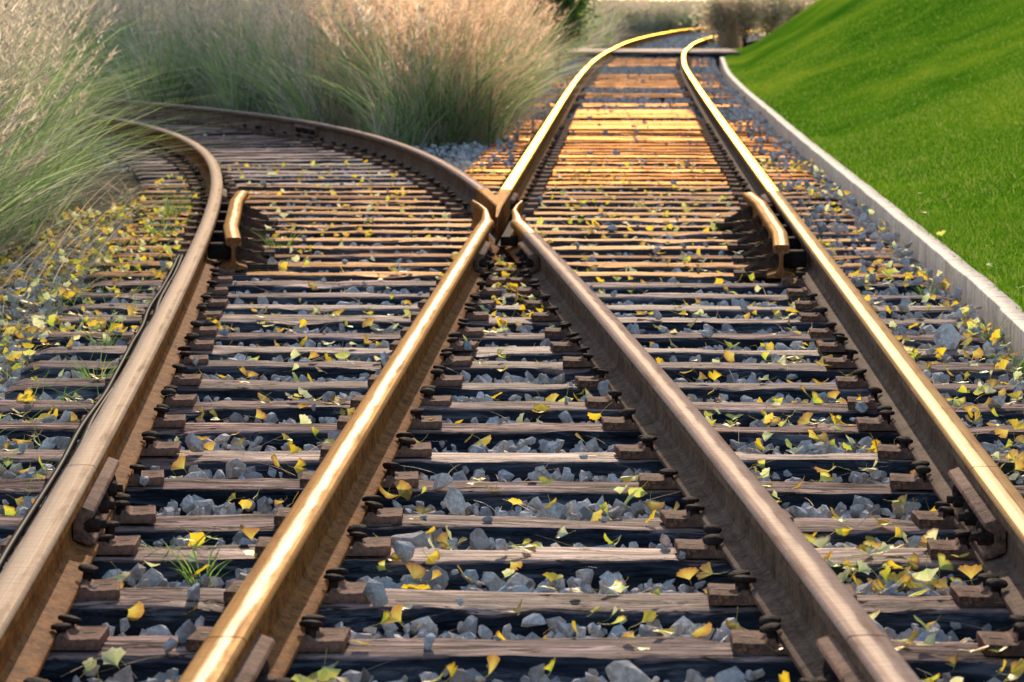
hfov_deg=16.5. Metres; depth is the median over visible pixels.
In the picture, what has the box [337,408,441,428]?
tie plate
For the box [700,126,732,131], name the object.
tie plate
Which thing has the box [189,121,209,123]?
tie plate
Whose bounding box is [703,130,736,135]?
tie plate
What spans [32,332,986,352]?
sleeper
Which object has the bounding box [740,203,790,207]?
tie plate
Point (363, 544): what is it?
tie plate
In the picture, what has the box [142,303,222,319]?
tie plate
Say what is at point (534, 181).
tie plate
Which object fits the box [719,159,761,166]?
tie plate
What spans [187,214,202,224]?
tie plate
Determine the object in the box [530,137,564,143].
tie plate
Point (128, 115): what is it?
tie plate
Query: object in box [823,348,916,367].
tie plate
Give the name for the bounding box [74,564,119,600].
tie plate
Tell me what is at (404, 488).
fallen leaves
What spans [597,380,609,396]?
stone
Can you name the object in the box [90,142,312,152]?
sleeper
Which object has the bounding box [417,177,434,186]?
tie plate
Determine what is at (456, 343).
tie plate
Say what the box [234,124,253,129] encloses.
tie plate
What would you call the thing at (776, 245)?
check rail
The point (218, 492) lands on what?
sleeper
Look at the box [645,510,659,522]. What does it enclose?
ginkgo leaf
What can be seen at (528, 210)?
tie plate
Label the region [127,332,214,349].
tie plate
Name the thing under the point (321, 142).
tie plate
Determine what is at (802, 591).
rail
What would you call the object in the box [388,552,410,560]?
ginkgo leaf
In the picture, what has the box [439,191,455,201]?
tie plate
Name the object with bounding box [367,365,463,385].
tie plate
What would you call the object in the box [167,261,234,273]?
tie plate
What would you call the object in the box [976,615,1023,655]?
tie plate
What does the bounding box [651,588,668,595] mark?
ginkgo leaf
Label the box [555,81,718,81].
sleeper
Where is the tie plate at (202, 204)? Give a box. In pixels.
[191,202,206,212]
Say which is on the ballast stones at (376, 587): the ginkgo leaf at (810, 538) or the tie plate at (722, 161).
the ginkgo leaf at (810, 538)
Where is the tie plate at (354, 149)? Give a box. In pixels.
[344,146,361,152]
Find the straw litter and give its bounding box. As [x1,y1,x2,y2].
[0,176,1014,681]
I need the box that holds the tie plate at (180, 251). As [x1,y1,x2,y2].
[177,244,190,254]
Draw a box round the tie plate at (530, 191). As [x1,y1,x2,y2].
[494,188,542,196]
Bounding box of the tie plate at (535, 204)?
[520,198,537,207]
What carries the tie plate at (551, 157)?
on the sleeper at (616, 160)
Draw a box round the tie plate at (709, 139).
[706,136,741,140]
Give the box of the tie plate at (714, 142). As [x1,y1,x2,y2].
[707,138,741,143]
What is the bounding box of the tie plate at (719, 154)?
[713,149,752,155]
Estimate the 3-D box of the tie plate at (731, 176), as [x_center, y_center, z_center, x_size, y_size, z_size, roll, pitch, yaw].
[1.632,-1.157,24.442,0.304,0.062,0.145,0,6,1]
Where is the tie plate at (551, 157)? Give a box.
[519,151,557,158]
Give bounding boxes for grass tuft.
[57,348,130,377]
[77,321,126,345]
[102,171,209,216]
[135,208,190,237]
[137,532,217,550]
[146,536,232,586]
[249,227,315,249]
[912,281,947,294]
[955,315,1008,342]
[982,343,1023,376]
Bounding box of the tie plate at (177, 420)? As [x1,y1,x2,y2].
[80,404,185,427]
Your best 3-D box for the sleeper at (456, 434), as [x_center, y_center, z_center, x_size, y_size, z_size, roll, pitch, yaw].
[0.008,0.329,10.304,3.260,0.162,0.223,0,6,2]
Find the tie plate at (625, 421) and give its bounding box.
[601,408,638,429]
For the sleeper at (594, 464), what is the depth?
9.58 m
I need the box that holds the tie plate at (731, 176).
[725,171,769,178]
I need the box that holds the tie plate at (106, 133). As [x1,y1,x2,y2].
[98,130,113,136]
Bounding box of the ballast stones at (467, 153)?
[57,32,822,173]
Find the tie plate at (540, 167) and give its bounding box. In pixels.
[510,165,552,173]
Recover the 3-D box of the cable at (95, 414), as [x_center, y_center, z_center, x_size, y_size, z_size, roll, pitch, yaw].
[-1.242,0.153,10.878,0.068,0.055,11.166,0,6,-3]
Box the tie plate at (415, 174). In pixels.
[405,170,421,177]
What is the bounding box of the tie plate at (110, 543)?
[0,521,140,554]
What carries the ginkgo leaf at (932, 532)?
on the ballast stones at (376, 587)
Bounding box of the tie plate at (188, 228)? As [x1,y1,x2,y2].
[184,219,201,231]
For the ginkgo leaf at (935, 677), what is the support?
on the ballast stones at (376, 587)
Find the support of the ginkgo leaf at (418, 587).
on the ballast stones at (376, 587)
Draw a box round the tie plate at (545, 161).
[513,158,554,166]
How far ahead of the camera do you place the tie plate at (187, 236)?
18.24 m
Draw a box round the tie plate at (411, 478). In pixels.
[300,462,418,487]
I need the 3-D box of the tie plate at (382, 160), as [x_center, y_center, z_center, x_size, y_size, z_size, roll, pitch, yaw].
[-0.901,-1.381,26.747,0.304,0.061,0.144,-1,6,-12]
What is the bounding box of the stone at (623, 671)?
[605,660,652,681]
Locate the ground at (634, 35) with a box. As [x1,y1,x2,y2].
[83,1,757,111]
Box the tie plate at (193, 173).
[184,167,227,175]
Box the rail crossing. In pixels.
[471,188,536,261]
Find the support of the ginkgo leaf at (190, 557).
on the ballast stones at (376, 587)
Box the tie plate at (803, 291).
[786,287,860,295]
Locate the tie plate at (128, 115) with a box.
[121,114,137,116]
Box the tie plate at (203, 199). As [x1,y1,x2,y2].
[191,196,232,206]
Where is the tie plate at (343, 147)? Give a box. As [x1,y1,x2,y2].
[334,143,350,149]
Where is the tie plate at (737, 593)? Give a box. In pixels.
[707,569,856,604]
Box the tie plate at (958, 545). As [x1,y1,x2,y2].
[926,529,975,558]
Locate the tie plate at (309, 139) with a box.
[299,136,318,141]
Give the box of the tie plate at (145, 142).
[134,140,148,146]
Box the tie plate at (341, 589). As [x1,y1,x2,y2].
[223,568,368,602]
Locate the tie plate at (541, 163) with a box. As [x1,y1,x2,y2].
[511,162,552,169]
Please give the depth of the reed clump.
94.13 m
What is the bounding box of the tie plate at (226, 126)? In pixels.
[219,122,239,127]
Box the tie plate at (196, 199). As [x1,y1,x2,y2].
[191,191,231,201]
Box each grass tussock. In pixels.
[0,0,202,177]
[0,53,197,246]
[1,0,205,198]
[30,4,161,143]
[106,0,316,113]
[194,0,397,128]
[412,14,590,130]
[445,0,606,114]
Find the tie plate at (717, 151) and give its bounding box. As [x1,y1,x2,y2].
[712,146,749,152]
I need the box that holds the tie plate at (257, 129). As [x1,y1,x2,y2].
[249,125,266,131]
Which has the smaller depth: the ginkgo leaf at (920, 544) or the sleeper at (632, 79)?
the ginkgo leaf at (920, 544)
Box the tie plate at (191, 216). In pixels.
[188,209,204,218]
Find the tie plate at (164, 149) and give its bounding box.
[155,148,169,154]
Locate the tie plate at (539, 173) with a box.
[505,170,550,177]
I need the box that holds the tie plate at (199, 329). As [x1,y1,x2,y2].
[134,319,217,335]
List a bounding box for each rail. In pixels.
[0,465,104,681]
[57,111,223,199]
[65,98,307,137]
[67,185,222,520]
[178,637,245,681]
[206,232,488,677]
[208,191,277,269]
[303,121,485,213]
[501,91,572,214]
[518,232,886,678]
[565,27,742,102]
[680,30,773,95]
[692,85,778,198]
[715,192,806,277]
[768,191,998,528]
[847,635,920,681]
[958,466,1023,614]
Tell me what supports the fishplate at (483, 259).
attached to the rail at (282, 591)
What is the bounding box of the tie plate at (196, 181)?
[188,175,233,183]
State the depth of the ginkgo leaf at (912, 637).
6.80 m
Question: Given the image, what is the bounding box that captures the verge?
[0,148,139,384]
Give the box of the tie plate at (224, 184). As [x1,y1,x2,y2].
[191,182,237,190]
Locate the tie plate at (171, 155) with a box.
[163,150,175,157]
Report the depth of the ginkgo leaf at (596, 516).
8.56 m
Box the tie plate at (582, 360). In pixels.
[563,347,593,366]
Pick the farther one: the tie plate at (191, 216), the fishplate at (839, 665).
the tie plate at (191, 216)
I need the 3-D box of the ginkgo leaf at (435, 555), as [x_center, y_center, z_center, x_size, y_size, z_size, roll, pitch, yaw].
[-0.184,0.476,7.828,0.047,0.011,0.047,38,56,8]
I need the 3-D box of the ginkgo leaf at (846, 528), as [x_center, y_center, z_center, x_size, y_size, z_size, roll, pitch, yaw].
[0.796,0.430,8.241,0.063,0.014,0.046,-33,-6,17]
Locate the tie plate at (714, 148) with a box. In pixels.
[710,144,747,149]
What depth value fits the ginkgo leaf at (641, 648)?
6.72 m
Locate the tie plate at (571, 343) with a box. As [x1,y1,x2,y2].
[550,332,581,351]
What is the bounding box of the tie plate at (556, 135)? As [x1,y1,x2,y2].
[530,134,564,140]
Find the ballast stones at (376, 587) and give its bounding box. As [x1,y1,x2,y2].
[0,163,1023,681]
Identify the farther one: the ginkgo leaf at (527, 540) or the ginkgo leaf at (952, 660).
the ginkgo leaf at (527, 540)
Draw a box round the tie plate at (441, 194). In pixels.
[432,186,448,196]
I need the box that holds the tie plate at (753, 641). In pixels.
[730,615,891,654]
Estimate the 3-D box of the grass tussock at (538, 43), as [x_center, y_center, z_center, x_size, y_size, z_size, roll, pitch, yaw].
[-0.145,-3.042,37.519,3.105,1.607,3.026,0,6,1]
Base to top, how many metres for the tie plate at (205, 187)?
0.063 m
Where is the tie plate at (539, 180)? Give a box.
[502,174,548,182]
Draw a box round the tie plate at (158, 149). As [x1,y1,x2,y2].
[149,145,162,151]
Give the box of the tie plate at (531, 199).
[524,193,538,201]
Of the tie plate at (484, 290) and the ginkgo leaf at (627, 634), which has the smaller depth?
the ginkgo leaf at (627, 634)
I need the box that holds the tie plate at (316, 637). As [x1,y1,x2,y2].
[186,614,350,651]
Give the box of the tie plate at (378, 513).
[274,495,402,524]
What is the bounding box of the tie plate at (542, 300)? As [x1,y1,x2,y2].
[524,293,550,308]
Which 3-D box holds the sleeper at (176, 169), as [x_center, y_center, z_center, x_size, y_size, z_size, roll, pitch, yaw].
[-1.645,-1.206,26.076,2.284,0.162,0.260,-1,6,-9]
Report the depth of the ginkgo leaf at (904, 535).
8.15 m
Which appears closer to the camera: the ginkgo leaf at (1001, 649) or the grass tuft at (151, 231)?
the ginkgo leaf at (1001, 649)
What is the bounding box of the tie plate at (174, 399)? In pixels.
[94,385,197,405]
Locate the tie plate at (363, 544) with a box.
[255,524,391,555]
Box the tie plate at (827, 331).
[809,322,892,337]
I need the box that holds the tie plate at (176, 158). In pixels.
[166,154,180,160]
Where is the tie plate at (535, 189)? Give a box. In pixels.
[496,183,544,191]
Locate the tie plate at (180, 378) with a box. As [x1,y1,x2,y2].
[105,364,201,384]
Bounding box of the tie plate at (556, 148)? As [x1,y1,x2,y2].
[524,143,560,149]
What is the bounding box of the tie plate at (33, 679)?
[23,677,49,681]
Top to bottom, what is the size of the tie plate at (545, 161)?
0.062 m
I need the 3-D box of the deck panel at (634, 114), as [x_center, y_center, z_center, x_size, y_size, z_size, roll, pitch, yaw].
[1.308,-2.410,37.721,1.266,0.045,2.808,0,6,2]
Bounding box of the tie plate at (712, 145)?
[709,143,745,146]
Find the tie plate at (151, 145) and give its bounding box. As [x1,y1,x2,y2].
[142,142,155,148]
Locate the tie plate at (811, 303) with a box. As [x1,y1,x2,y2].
[794,293,871,308]
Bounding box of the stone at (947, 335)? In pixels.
[934,323,960,349]
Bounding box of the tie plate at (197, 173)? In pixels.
[186,170,231,179]
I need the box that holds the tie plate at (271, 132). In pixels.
[262,129,278,134]
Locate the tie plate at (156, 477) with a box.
[45,460,163,485]
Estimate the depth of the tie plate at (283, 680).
6.19 m
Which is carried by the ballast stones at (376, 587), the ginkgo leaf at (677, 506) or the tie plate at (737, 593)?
the ginkgo leaf at (677, 506)
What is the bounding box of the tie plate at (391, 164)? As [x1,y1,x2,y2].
[382,159,396,166]
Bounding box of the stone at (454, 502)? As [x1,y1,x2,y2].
[443,487,466,515]
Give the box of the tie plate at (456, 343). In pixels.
[389,332,477,350]
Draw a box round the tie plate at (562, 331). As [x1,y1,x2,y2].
[545,321,571,336]
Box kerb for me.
[720,57,1023,358]
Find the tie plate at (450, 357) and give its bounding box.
[381,348,472,366]
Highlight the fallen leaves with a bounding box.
[0,158,1023,567]
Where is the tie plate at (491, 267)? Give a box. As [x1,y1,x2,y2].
[442,261,508,274]
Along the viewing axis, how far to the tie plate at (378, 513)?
8.37 m
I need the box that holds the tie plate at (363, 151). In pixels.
[354,148,370,156]
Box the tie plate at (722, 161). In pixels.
[716,156,756,162]
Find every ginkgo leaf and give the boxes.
[3,505,17,515]
[77,657,96,679]
[101,647,125,669]
[105,562,130,582]
[119,600,143,620]
[144,560,159,567]
[180,525,205,545]
[187,550,206,564]
[194,564,210,576]
[222,544,257,555]
[240,524,259,541]
[291,674,311,681]
[307,673,326,681]
[310,649,340,681]
[321,660,338,668]
[335,677,349,681]
[344,630,369,644]
[371,610,390,626]
[376,560,392,572]
[385,604,406,629]
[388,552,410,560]
[396,597,411,609]
[401,584,429,589]
[405,561,426,582]
[414,505,434,513]
[423,549,439,564]
[423,668,445,681]
[426,526,434,532]
[428,570,441,580]
[435,532,454,545]
[441,543,460,549]
[441,662,457,681]
[445,525,452,541]
[446,537,466,548]
[457,565,473,582]
[476,654,499,681]
[496,539,522,549]
[496,631,517,639]
[502,569,514,579]
[504,550,522,569]
[507,600,521,615]
[509,541,535,552]
[512,538,531,544]
[529,541,556,546]
[542,496,556,508]
[543,572,563,584]
[543,656,555,676]
[555,525,572,537]
[570,587,592,591]
[572,621,578,636]
[587,506,602,520]
[589,606,601,615]
[592,580,623,590]
[597,615,625,624]
[603,606,616,621]
[604,533,618,543]
[611,578,628,592]
[621,632,642,637]
[628,610,657,630]
[629,642,649,649]
[641,622,674,635]
[644,491,664,510]
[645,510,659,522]
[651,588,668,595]
[673,501,679,509]
[676,567,698,586]
[688,620,711,637]
[696,562,728,579]
[725,607,746,629]
[778,671,789,681]
[803,533,815,541]
[812,535,830,547]
[822,551,832,559]
[824,557,845,566]
[830,507,839,517]
[831,516,848,521]
[835,528,849,535]
[838,567,850,583]
[842,518,865,531]
[842,543,855,547]
[843,559,851,566]
[843,566,859,572]
[849,558,859,574]
[851,573,863,585]
[852,546,883,555]
[854,560,870,574]
[856,544,867,550]
[863,540,870,546]
[865,536,887,541]
[865,542,890,551]
[868,513,888,521]
[868,608,880,619]
[871,541,881,546]
[871,563,890,571]
[872,579,885,592]
[874,567,890,594]
[876,574,884,588]
[877,518,902,524]
[886,558,908,568]
[888,527,902,540]
[889,544,903,548]
[889,572,902,582]
[897,566,917,586]
[897,575,911,591]
[898,552,919,569]
[900,527,908,546]
[900,571,922,587]
[903,629,916,645]
[909,584,928,595]
[911,553,938,580]
[914,615,931,630]
[916,633,948,644]
[917,538,928,547]
[920,672,939,681]
[921,536,942,542]
[922,528,938,538]
[925,577,938,590]
[933,578,948,587]
[937,553,953,576]
[943,653,958,672]
[949,576,962,581]
[950,676,962,681]
[953,552,969,556]
[957,645,988,652]
[958,564,981,585]
[987,646,1006,651]
[993,660,1006,675]
[996,658,1023,681]
[1008,661,1017,672]
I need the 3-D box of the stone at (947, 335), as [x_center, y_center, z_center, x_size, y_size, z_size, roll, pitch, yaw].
[1.555,-0.002,12.605,0.097,0.124,0.054,-2,6,-20]
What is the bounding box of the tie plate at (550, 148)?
[522,146,560,152]
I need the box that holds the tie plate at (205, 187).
[192,186,235,196]
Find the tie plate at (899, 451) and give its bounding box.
[877,436,990,458]
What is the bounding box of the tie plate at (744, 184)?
[731,182,779,191]
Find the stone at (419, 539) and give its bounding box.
[390,532,429,546]
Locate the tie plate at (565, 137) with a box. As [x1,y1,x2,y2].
[532,132,566,138]
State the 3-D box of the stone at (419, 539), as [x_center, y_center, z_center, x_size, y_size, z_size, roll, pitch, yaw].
[-0.233,0.473,8.112,0.094,0.067,0.066,0,6,2]
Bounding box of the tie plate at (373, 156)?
[362,152,379,159]
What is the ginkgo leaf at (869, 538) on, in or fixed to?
on the ballast stones at (376, 587)
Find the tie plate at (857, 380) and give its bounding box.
[835,368,932,387]
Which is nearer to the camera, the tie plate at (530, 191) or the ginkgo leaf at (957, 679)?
the ginkgo leaf at (957, 679)
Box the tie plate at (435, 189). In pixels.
[425,182,442,191]
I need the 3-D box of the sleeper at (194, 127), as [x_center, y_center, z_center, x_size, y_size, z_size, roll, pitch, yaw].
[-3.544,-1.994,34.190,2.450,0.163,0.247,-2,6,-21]
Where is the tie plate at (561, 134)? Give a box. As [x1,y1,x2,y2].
[534,130,567,135]
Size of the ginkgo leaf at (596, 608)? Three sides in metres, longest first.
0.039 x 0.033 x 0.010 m
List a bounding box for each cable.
[0,254,180,571]
[23,255,184,536]
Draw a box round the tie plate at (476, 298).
[418,293,495,307]
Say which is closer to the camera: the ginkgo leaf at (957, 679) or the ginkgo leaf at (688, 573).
the ginkgo leaf at (957, 679)
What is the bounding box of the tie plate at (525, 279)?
[508,269,531,284]
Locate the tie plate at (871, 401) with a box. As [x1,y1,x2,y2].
[847,387,947,408]
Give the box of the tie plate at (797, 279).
[781,271,852,284]
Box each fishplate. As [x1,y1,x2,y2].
[73,456,122,545]
[222,188,230,201]
[231,633,275,681]
[293,124,317,137]
[474,241,493,272]
[510,192,519,213]
[516,241,538,272]
[760,193,774,206]
[816,634,866,681]
[946,466,1005,558]
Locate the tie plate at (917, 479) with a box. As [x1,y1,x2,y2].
[889,460,1008,489]
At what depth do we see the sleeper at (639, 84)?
51.23 m
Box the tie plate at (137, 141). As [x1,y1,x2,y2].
[127,137,140,143]
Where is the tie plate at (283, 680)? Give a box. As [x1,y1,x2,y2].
[275,678,292,681]
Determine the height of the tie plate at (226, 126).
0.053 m
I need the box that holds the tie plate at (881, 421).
[856,405,895,430]
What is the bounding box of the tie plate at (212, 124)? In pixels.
[205,123,224,125]
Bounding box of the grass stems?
[0,167,201,291]
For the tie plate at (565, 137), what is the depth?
31.29 m
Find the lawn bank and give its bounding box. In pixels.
[724,0,1023,304]
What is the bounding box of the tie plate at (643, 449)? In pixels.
[614,435,657,458]
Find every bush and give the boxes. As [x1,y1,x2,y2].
[524,0,601,73]
[679,0,744,44]
[718,0,777,47]
[749,0,806,38]
[775,0,816,24]
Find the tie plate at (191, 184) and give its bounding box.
[189,177,235,186]
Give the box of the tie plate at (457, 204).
[445,199,462,207]
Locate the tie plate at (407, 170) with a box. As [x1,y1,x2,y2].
[398,166,413,173]
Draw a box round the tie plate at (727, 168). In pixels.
[720,163,761,170]
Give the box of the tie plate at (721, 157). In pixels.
[714,152,754,159]
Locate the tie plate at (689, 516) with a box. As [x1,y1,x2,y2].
[659,496,793,527]
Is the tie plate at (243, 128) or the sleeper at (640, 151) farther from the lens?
the tie plate at (243, 128)
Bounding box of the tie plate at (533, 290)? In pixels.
[516,279,539,295]
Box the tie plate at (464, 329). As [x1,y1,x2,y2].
[400,318,484,336]
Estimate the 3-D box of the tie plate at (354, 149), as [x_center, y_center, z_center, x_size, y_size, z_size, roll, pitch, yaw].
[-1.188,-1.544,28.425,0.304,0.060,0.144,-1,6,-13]
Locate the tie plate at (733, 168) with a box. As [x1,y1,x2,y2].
[723,166,766,173]
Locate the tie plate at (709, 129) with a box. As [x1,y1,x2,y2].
[703,128,735,133]
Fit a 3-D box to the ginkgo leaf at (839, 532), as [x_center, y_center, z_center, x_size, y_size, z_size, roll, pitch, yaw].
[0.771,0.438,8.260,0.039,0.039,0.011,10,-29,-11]
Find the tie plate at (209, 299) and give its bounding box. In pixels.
[153,291,228,306]
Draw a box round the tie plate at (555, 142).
[526,140,563,146]
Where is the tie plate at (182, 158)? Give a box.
[173,156,185,164]
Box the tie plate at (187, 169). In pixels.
[180,163,221,171]
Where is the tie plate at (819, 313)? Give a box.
[799,306,879,320]
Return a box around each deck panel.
[568,121,701,130]
[574,109,695,120]
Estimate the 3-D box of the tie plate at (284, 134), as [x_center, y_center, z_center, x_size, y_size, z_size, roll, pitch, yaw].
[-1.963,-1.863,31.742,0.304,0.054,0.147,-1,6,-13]
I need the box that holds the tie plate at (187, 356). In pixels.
[119,346,208,363]
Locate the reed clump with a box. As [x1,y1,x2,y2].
[710,0,756,48]
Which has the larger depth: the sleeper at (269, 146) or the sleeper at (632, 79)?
the sleeper at (632, 79)
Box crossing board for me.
[567,48,739,58]
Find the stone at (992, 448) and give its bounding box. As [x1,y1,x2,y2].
[980,442,996,457]
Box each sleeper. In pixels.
[0,400,1023,426]
[0,422,1023,454]
[0,449,1023,484]
[0,478,1023,517]
[0,514,957,549]
[0,544,984,592]
[5,378,1023,403]
[20,360,1012,383]
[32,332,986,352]
[34,345,998,362]
[38,636,1023,681]
[47,315,967,334]
[54,130,248,133]
[57,128,233,130]
[62,292,951,307]
[63,303,954,319]
[64,135,275,141]
[68,587,1013,641]
[70,132,263,136]
[75,137,288,144]
[81,139,298,148]
[84,271,925,285]
[87,280,926,294]
[89,261,905,273]
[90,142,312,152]
[97,145,330,153]
[104,147,333,157]
[106,237,889,247]
[110,150,343,159]
[112,253,900,262]
[114,245,893,255]
[116,153,355,163]
[118,230,870,239]
[121,156,361,163]
[121,223,866,232]
[126,159,371,170]
[127,119,158,120]
[129,200,841,210]
[130,163,381,173]
[130,205,845,218]
[133,166,397,177]
[133,217,858,225]
[136,120,172,122]
[136,170,395,180]
[136,190,829,200]
[137,211,854,218]
[138,174,405,184]
[139,185,825,192]
[139,195,837,201]
[140,178,419,187]
[141,182,417,187]
[144,122,188,124]
[153,124,204,126]
[160,126,218,127]
[464,169,810,174]
[468,166,806,169]
[468,173,813,177]
[472,162,801,166]
[473,176,818,182]
[474,159,791,162]
[478,155,794,159]
[479,181,823,187]
[480,152,791,155]
[483,149,788,152]
[486,146,785,149]
[489,143,779,147]
[492,140,779,144]
[494,138,776,141]
[504,129,766,131]
[504,131,766,133]
[504,134,771,136]
[505,136,774,138]
[508,127,764,128]
[509,125,761,126]
[512,120,754,122]
[521,123,759,124]
[529,105,740,111]
[533,104,740,105]
[537,97,733,102]
[540,96,731,96]
[546,94,731,95]
[547,86,722,86]
[550,84,720,84]
[551,82,719,83]
[551,83,718,83]
[551,85,721,85]
[551,86,723,87]
[555,78,716,79]
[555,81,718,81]
[556,80,714,80]
[557,77,715,78]
[558,75,714,76]
[558,87,723,92]
[559,79,717,80]
[561,76,714,77]
[565,75,712,75]
[569,74,713,75]
[575,65,708,65]
[577,65,707,69]
[579,62,707,62]
[582,61,705,61]
[582,63,673,63]
[586,60,706,60]
[586,93,729,94]
[587,59,706,59]
[608,64,706,64]
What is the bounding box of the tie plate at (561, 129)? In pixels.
[536,127,569,133]
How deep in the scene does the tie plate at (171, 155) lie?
27.52 m
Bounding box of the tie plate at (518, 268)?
[503,262,522,274]
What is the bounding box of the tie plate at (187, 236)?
[183,228,197,239]
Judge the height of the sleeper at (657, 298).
0.164 m
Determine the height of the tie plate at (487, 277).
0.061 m
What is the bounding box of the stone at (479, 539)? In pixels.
[470,528,490,549]
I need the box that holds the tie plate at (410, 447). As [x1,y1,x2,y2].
[320,432,431,456]
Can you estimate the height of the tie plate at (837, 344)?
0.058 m
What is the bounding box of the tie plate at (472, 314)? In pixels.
[411,302,488,319]
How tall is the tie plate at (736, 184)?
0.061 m
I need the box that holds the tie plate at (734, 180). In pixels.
[727,175,771,182]
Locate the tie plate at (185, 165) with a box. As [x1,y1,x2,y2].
[176,160,189,167]
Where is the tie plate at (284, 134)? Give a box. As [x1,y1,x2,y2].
[276,132,294,136]
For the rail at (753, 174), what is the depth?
26.56 m
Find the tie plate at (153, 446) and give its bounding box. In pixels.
[70,431,180,455]
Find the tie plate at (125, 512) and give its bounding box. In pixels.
[28,493,155,524]
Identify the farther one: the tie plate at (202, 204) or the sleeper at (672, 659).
the tie plate at (202, 204)
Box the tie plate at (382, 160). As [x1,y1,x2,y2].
[372,155,389,162]
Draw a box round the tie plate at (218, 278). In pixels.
[163,268,232,283]
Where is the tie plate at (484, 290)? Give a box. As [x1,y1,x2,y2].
[429,281,501,295]
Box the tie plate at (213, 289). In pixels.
[155,279,228,294]
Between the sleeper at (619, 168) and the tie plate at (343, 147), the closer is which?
the sleeper at (619, 168)
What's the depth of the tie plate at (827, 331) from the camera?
12.98 m
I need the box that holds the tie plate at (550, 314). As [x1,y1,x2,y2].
[531,306,559,320]
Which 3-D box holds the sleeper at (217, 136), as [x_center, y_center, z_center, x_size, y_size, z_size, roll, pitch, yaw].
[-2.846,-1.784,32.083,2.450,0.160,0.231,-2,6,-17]
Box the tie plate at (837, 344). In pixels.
[817,333,903,351]
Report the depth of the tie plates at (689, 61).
67.88 m
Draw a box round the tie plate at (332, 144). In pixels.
[322,141,339,147]
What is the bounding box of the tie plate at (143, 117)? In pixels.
[138,116,155,118]
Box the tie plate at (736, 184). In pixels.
[729,178,775,187]
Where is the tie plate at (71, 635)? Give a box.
[50,614,109,649]
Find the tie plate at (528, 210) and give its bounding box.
[522,203,534,212]
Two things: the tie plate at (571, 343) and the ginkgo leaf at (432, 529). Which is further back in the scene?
the tie plate at (571, 343)
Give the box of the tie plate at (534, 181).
[500,179,546,186]
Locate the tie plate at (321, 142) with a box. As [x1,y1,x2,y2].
[312,137,327,144]
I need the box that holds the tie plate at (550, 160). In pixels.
[517,155,557,162]
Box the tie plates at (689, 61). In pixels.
[601,57,692,65]
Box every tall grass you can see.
[0,0,291,302]
[4,0,478,120]
[34,0,802,64]
[218,0,653,157]
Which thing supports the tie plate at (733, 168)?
on the sleeper at (666, 175)
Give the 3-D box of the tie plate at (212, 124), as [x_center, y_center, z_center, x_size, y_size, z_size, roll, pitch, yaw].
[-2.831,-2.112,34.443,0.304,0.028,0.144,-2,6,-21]
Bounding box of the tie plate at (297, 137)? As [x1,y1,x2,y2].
[289,133,304,139]
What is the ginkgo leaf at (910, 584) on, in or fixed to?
on the ballast stones at (376, 587)
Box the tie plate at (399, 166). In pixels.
[388,162,405,170]
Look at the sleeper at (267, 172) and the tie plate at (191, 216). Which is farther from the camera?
the sleeper at (267, 172)
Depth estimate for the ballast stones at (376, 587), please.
9.73 m
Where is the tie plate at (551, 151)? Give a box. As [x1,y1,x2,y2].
[520,150,559,155]
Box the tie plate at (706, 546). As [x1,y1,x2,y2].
[674,524,808,557]
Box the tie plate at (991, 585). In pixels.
[949,573,1007,606]
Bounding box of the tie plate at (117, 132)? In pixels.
[108,131,122,138]
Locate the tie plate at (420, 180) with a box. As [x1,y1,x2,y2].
[412,175,427,182]
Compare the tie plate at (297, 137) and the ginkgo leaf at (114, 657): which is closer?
the ginkgo leaf at (114, 657)
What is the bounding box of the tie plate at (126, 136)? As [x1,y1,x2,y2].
[118,135,133,140]
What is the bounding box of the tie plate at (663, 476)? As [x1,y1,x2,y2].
[638,468,757,488]
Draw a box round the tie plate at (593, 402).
[585,390,622,408]
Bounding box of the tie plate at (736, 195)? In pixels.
[733,188,783,197]
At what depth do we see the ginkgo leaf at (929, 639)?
6.76 m
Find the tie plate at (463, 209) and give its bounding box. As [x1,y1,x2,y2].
[450,202,469,212]
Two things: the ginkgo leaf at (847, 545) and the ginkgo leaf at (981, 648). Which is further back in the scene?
the ginkgo leaf at (847, 545)
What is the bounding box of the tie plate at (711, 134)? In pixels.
[703,133,738,138]
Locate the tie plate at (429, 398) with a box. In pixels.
[350,385,451,406]
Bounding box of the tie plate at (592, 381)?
[574,367,608,386]
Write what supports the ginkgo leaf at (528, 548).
on the sleeper at (636, 567)
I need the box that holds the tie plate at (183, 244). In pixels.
[178,236,193,247]
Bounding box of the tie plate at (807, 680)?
[798,678,817,681]
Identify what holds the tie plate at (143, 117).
on the sleeper at (143, 119)
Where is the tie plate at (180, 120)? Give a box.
[173,119,192,121]
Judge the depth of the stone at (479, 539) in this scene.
8.10 m
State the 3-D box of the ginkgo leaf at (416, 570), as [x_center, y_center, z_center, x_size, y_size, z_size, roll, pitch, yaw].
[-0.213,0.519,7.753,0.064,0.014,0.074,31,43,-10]
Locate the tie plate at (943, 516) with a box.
[911,501,956,527]
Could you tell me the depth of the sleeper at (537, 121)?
35.83 m
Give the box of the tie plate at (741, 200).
[738,198,788,202]
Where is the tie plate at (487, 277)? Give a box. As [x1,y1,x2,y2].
[436,272,506,284]

